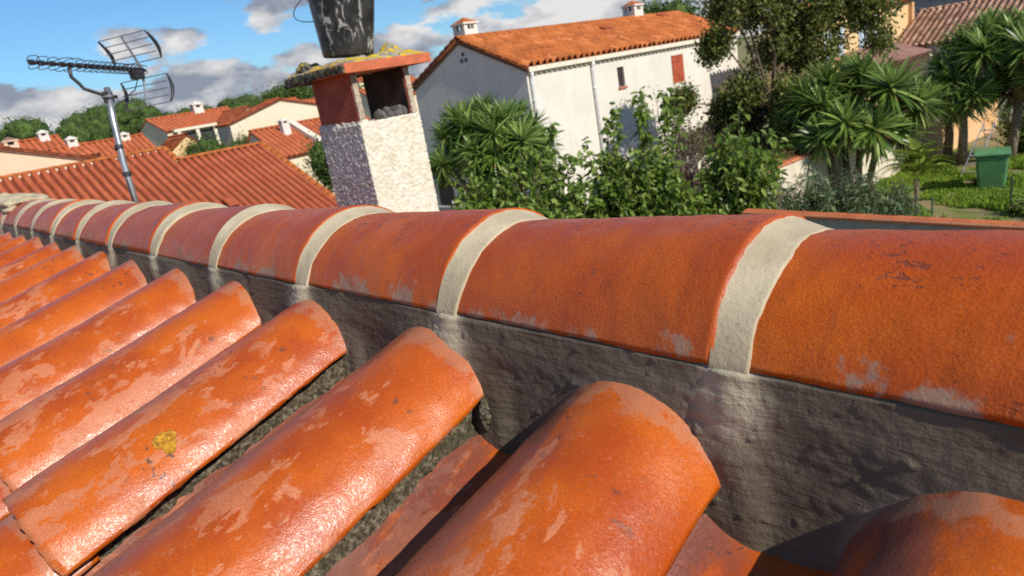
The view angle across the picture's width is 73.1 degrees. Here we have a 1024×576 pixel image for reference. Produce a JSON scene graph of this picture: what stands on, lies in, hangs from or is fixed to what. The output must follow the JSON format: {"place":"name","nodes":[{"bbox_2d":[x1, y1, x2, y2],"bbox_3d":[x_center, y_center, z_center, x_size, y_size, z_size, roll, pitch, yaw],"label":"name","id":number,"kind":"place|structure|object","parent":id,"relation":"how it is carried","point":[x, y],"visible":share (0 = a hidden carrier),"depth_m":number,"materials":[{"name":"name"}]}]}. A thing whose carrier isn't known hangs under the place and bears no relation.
{"place":"outdoors","nodes":[
{"label":"outdoors","id":0,"kind":"place"},
{"bbox_2d":[0,130,65,150],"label":"red roofed house","id":1,"kind":"structure","parent":0,"point":[43,140],"depth_m":48.48,"materials":[{"name":"brown tile"}]},
{"bbox_2d":[0,140,337,208],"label":"neighbour house","id":2,"kind":"structure","parent":0,"point":[262,172],"depth_m":24.35,"materials":[{"name":"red tile"}]},
{"bbox_2d":[214,97,318,147],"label":"white gable house","id":3,"kind":"structure","parent":0,"point":[269,112],"depth_m":56.39,"materials":[{"name":"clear paint"}]},
{"bbox_2d":[246,116,370,193],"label":"firewall house","id":4,"kind":"structure","parent":0,"point":[284,137],"depth_m":44.30,"materials":[{"name":"orange tile"}]},
{"bbox_2d":[0,0,770,133],"label":"sky","id":5,"kind":"structure","parent":0,"point":[212,50],"materials":[{"name":"blue"}]},
{"bbox_2d":[359,86,418,117],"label":"hillside house","id":6,"kind":"structure","parent":0,"point":[362,92],"depth_m":104.78,"materials":[{"name":"white paint"}]},
{"bbox_2d":[438,205,549,210],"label":"boundary wall","id":7,"kind":"structure","parent":0,"point":[442,208],"depth_m":24.94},
{"bbox_2d":[0,193,1023,575],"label":"tiled house","id":8,"kind":"structure","parent":0,"point":[200,389],"depth_m":0.73,"materials":[{"name":"tile"}]},
{"bbox_2d":[26,30,174,202],"bbox_3d":[-2.413,-0.900,4.184,0.413,1.188,0.766,-2,18,24],"label":"tv antenna","id":9,"kind":"object","parent":8,"relation":"attached to","point":[134,73],"visible":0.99,"depth_m":4.12,"materials":[{"name":"silver metal"}]},
{"bbox_2d":[284,42,438,212],"bbox_3d":[-0.990,-0.931,4.970,0.710,1.530,0.824,-24,22,-39],"label":"chimney","id":10,"kind":"object","parent":8,"relation":"on","point":[380,157],"visible":0.8,"depth_m":4.71,"materials":[{"name":"paint"}]},
{"bbox_2d":[293,0,374,57],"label":"bucket","id":11,"kind":"object","parent":10,"relation":"on","point":[344,28],"visible":0.97,"depth_m":4.55,"materials":[{"name":"black paint"}]},
{"bbox_2d":[411,0,739,210],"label":"white house","id":12,"kind":"structure","parent":0,"point":[574,79],"depth_m":29.12,"materials":[{"name":"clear paint"}]},
{"bbox_2d":[436,179,455,205],"bbox_3d":[-2.959,-4.119,31.533,0.067,2.519,1.100,-24,22,-39],"label":"door","id":13,"kind":"structure","parent":12,"relation":"in","point":[447,197],"depth_m":31.49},
{"bbox_2d":[617,67,627,89],"bbox_3d":[4.670,-9.016,29.676,0.590,0.910,0.180,-24,22,-39],"label":"window","id":14,"kind":"structure","parent":12,"relation":"in","point":[619,69],"depth_m":29.75,"materials":[{"name":"grey glass"}]},
{"bbox_2d":[759,0,934,161],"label":"yellow house","id":15,"kind":"structure","parent":0,"point":[905,51],"depth_m":33.37,"materials":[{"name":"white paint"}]},
{"bbox_2d":[687,34,1023,221],"bbox_3d":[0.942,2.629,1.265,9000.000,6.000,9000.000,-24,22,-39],"label":"ground","id":16,"kind":"structure","parent":0,"point":[971,212],"depth_m":23.57,"materials":[{"name":"green plant"}]},
{"bbox_2d":[0,114,54,141],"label":"pine tree","id":17,"kind":"object","parent":16,"relation":"on","point":[21,128],"visible":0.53,"depth_m":73.81,"materials":[{"name":"green plant"}]},
{"bbox_2d":[0,146,117,182],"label":"peach house","id":18,"kind":"structure","parent":16,"relation":"on","point":[15,160],"depth_m":27.96,"materials":[{"name":"beige paint"}]},
{"bbox_2d":[47,136,100,156],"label":"orange house","id":19,"kind":"structure","parent":16,"relation":"on","point":[72,146],"depth_m":46.57,"materials":[{"name":"orange tile"}]},
{"bbox_2d":[50,107,113,142],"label":"pine tree","id":20,"kind":"object","parent":16,"relation":"on","point":[85,127],"visible":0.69,"depth_m":76.75,"materials":[{"name":"green plant"}]},
{"bbox_2d":[67,95,166,137],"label":"pine tree","id":21,"kind":"object","parent":16,"relation":"on","point":[124,118],"visible":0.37,"depth_m":82.12,"materials":[{"name":"green plant"}]},
{"bbox_2d":[88,132,156,158],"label":"orange cottage","id":22,"kind":"structure","parent":16,"relation":"on","point":[130,143],"depth_m":50.77,"materials":[{"name":"orange tile"}]},
{"bbox_2d":[125,108,177,134],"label":"pine tree","id":23,"kind":"object","parent":16,"relation":"on","point":[138,125],"visible":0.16,"depth_m":80.23,"materials":[{"name":"green plant"}]},
{"bbox_2d":[156,133,195,160],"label":"yellow annex","id":24,"kind":"object","parent":16,"relation":"on","point":[172,144],"visible":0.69,"depth_m":51.73,"materials":[{"name":"yellow paint"}]},
{"bbox_2d":[137,101,229,146],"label":"loggia house","id":25,"kind":"structure","parent":16,"relation":"on","point":[158,131],"depth_m":71.26,"materials":[{"name":"orange tile"}]},
{"bbox_2d":[174,102,216,113],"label":"pine tree","id":26,"kind":"object","parent":16,"relation":"on","point":[184,110],"visible":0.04,"depth_m":93.40,"materials":[{"name":"green plant"}]},
{"bbox_2d":[175,127,232,161],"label":"pine tree","id":27,"kind":"object","parent":16,"relation":"on","point":[203,144],"visible":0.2,"depth_m":46.76,"materials":[{"name":"green plant"}]},
{"bbox_2d":[214,105,251,123],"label":"roof","id":28,"kind":"structure","parent":16,"relation":"on","point":[225,115],"depth_m":71.17,"materials":[{"name":"orange tile"}]},
{"bbox_2d":[225,130,247,149],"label":"pine tree","id":29,"kind":"object","parent":16,"relation":"on","point":[243,141],"visible":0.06,"depth_m":51.41,"materials":[{"name":"green plant"}]},
{"bbox_2d":[215,91,263,108],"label":"pine tree","id":30,"kind":"object","parent":16,"relation":"on","point":[251,100],"visible":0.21,"depth_m":96.32,"materials":[{"name":"green plant"}]},
{"bbox_2d":[255,80,291,100],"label":"pine tree","id":31,"kind":"object","parent":16,"relation":"on","point":[267,95],"visible":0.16,"depth_m":216.41,"materials":[{"name":"green plant"}]},
{"bbox_2d":[261,79,313,99],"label":"pine tree","id":32,"kind":"object","parent":16,"relation":"on","point":[303,93],"visible":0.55,"depth_m":219.96,"materials":[{"name":"green plant"}]},
{"bbox_2d":[298,98,315,102],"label":"hillside house","id":33,"kind":"structure","parent":16,"relation":"on","point":[312,100],"depth_m":203.88,"materials":[{"name":"orange tile"}]},
{"bbox_2d":[296,131,333,192],"bbox_3d":[-10.054,-6.658,39.870,4.280,5.215,4.567,-14,17,-12],"label":"pine tree","id":34,"kind":"object","parent":16,"relation":"on","point":[318,161],"visible":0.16,"depth_m":38.82,"materials":[{"name":"green plant"}]},
{"bbox_2d":[357,77,363,88],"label":"hillside house","id":35,"kind":"structure","parent":16,"relation":"on","point":[359,82],"depth_m":206.72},
{"bbox_2d":[410,75,415,83],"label":"hillside house","id":36,"kind":"structure","parent":16,"relation":"on","point":[412,78],"depth_m":143.14,"materials":[{"name":"orange tile"}]},
{"bbox_2d":[426,90,565,207],"bbox_3d":[-0.224,-2.059,17.564,3.693,5.839,3.725,-6,17,12],"label":"yucca","id":37,"kind":"object","parent":16,"relation":"on","point":[484,133],"visible":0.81,"depth_m":16.23,"materials":[{"name":"green plant"}]},
{"bbox_2d":[445,122,597,218],"bbox_3d":[0.478,-1.634,15.412,2.407,3.968,3.408,-42,36,-60],"label":"leafy shrub","id":38,"kind":"object","parent":16,"relation":"on","point":[543,200],"visible":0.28,"depth_m":15.08,"materials":[{"name":"green plant"}]},
{"bbox_2d":[562,102,640,218],"bbox_3d":[1.949,-1.876,15.340,2.086,4.212,1.545,-19,19,-29],"label":"leafy shrub","id":39,"kind":"object","parent":16,"relation":"on","point":[602,205],"visible":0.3,"depth_m":15.03,"materials":[{"name":"green plant"}]},
{"bbox_2d":[606,86,711,216],"bbox_3d":[3.142,-2.302,15.115,2.247,4.109,1.910,-9,17,4],"label":"leafy shrub","id":40,"kind":"object","parent":16,"relation":"on","point":[661,188],"visible":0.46,"depth_m":14.82,"materials":[{"name":"green plant"}]},
{"bbox_2d":[628,0,705,16],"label":"pine tree","id":41,"kind":"object","parent":16,"relation":"on","point":[674,5],"visible":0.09,"depth_m":50.36,"materials":[{"name":"green plant"}]},
{"bbox_2d":[633,85,719,191],"bbox_3d":[4.782,-3.810,19.176,2.238,3.752,2.255,-3,18,23],"label":"dry shrub","id":42,"kind":"object","parent":16,"relation":"on","point":[688,167],"visible":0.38,"depth_m":19.01,"materials":[{"name":"brown plant"}]},
{"bbox_2d":[696,1,757,40],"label":"pine tree","id":43,"kind":"object","parent":16,"relation":"on","point":[702,15],"visible":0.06,"depth_m":50.36,"materials":[{"name":"green plant"}]},
{"bbox_2d":[694,102,794,214],"bbox_3d":[4.846,-2.263,15.279,2.288,3.517,2.160,-24,22,-39],"label":"leafy shrub","id":44,"kind":"object","parent":16,"relation":"on","point":[738,181],"visible":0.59,"depth_m":14.99,"materials":[{"name":"green plant"}]},
{"bbox_2d":[656,0,915,162],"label":"open tree","id":45,"kind":"object","parent":16,"relation":"on","point":[796,42],"visible":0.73,"depth_m":24.62,"materials":[{"name":"green plant"}]},
{"bbox_2d":[768,141,903,209],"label":"cream garden wall","id":46,"kind":"structure","parent":16,"relation":"on","point":[792,165],"depth_m":22.55,"materials":[{"name":"paint"}]},
{"bbox_2d":[764,162,927,215],"bbox_3d":[8.794,-2.178,19.059,4.929,2.686,2.021,-8,17,6],"label":"oleander bush","id":47,"kind":"object","parent":16,"relation":"on","point":[846,197],"visible":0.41,"depth_m":18.74,"materials":[{"name":"green plant"}]},
{"bbox_2d":[763,48,951,197],"bbox_3d":[11.028,-5.150,22.501,4.884,5.116,5.177,-12,17,-6],"label":"yucca","id":48,"kind":"object","parent":16,"relation":"on","point":[830,114],"visible":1,"depth_m":21.38,"materials":[{"name":"green plant"}]},
{"bbox_2d":[874,138,964,213],"bbox_3d":[12.013,-3.220,20.472,2.292,2.371,2.315,-24,22,-39],"label":"cycad","id":49,"kind":"object","parent":16,"relation":"on","point":[917,162],"visible":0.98,"depth_m":20.29,"materials":[{"name":"green plant"}]},
{"bbox_2d":[931,197,932,215],"bbox_3d":[12.509,-2.402,20.575,0.055,0.601,0.059,-2,19,25],"label":"garden stake","id":50,"kind":"object","parent":16,"relation":"on","point":[932,206],"visible":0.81,"depth_m":20.55,"materials":[{"name":"green metal"}]},
{"bbox_2d":[907,99,997,163],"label":"peach garden wall","id":51,"kind":"structure","parent":16,"relation":"on","point":[974,127],"depth_m":28.54,"materials":[{"name":"beige paint"}]},
{"bbox_2d":[913,5,1023,163],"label":"yucca","id":52,"kind":"object","parent":16,"relation":"on","point":[963,58],"visible":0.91,"depth_m":24.35,"materials":[{"name":"green plant"}]},
{"bbox_2d":[960,114,997,175],"bbox_3d":[16.436,-4.993,24.133,1.632,2.051,0.499,-16,18,-19],"label":"step ladder","id":53,"kind":"object","parent":16,"relation":"on","point":[984,130],"visible":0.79,"depth_m":24.06,"materials":[{"name":"metal"}]},
{"bbox_2d":[974,146,1010,187],"bbox_3d":[15.556,-3.886,22.414,0.976,1.226,1.233,2,20,34],"label":"wheelie bin","id":54,"kind":"object","parent":16,"relation":"on","point":[992,167],"visible":0.93,"depth_m":22.02,"materials":[{"name":"green plastic"}]},
{"bbox_2d":[980,101,1023,153],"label":"hedge shrub","id":55,"kind":"object","parent":16,"relation":"on","point":[1007,123],"visible":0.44,"depth_m":26.39,"materials":[{"name":"green plant"}]},
{"bbox_2d":[1009,177,1012,213],"bbox_3d":[14.026,-2.584,19.430,0.055,1.101,0.059,-2,19,25],"label":"garden stake","id":56,"kind":"object","parent":16,"relation":"on","point":[1011,183],"visible":0.91,"depth_m":19.37,"materials":[{"name":"metal"}]},
{"bbox_2d":[1004,195,1023,216],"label":"shrub","id":57,"kind":"object","parent":16,"relation":"on","point":[1019,205],"visible":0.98,"depth_m":19.21,"materials":[{"name":"green plant"}]},
{"bbox_2d":[742,208,1023,229],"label":"garden wall","id":58,"kind":"structure","parent":0,"point":[836,220],"depth_m":12.27,"materials":[{"name":"tile"}]},
{"bbox_2d":[910,0,970,15],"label":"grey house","id":59,"kind":"structure","parent":0,"point":[921,4],"depth_m":47.52,"materials":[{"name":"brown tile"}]},
{"bbox_2d":[874,153,1023,219],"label":"lawn","id":60,"kind":"structure","parent":0,"point":[993,198],"depth_m":22.65,"materials":[{"name":"green plant"}]},
{"bbox_2d":[894,0,1023,120],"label":"faded roof house","id":61,"kind":"structure","parent":0,"point":[925,27],"depth_m":35.66,"materials":[{"name":"tile"}]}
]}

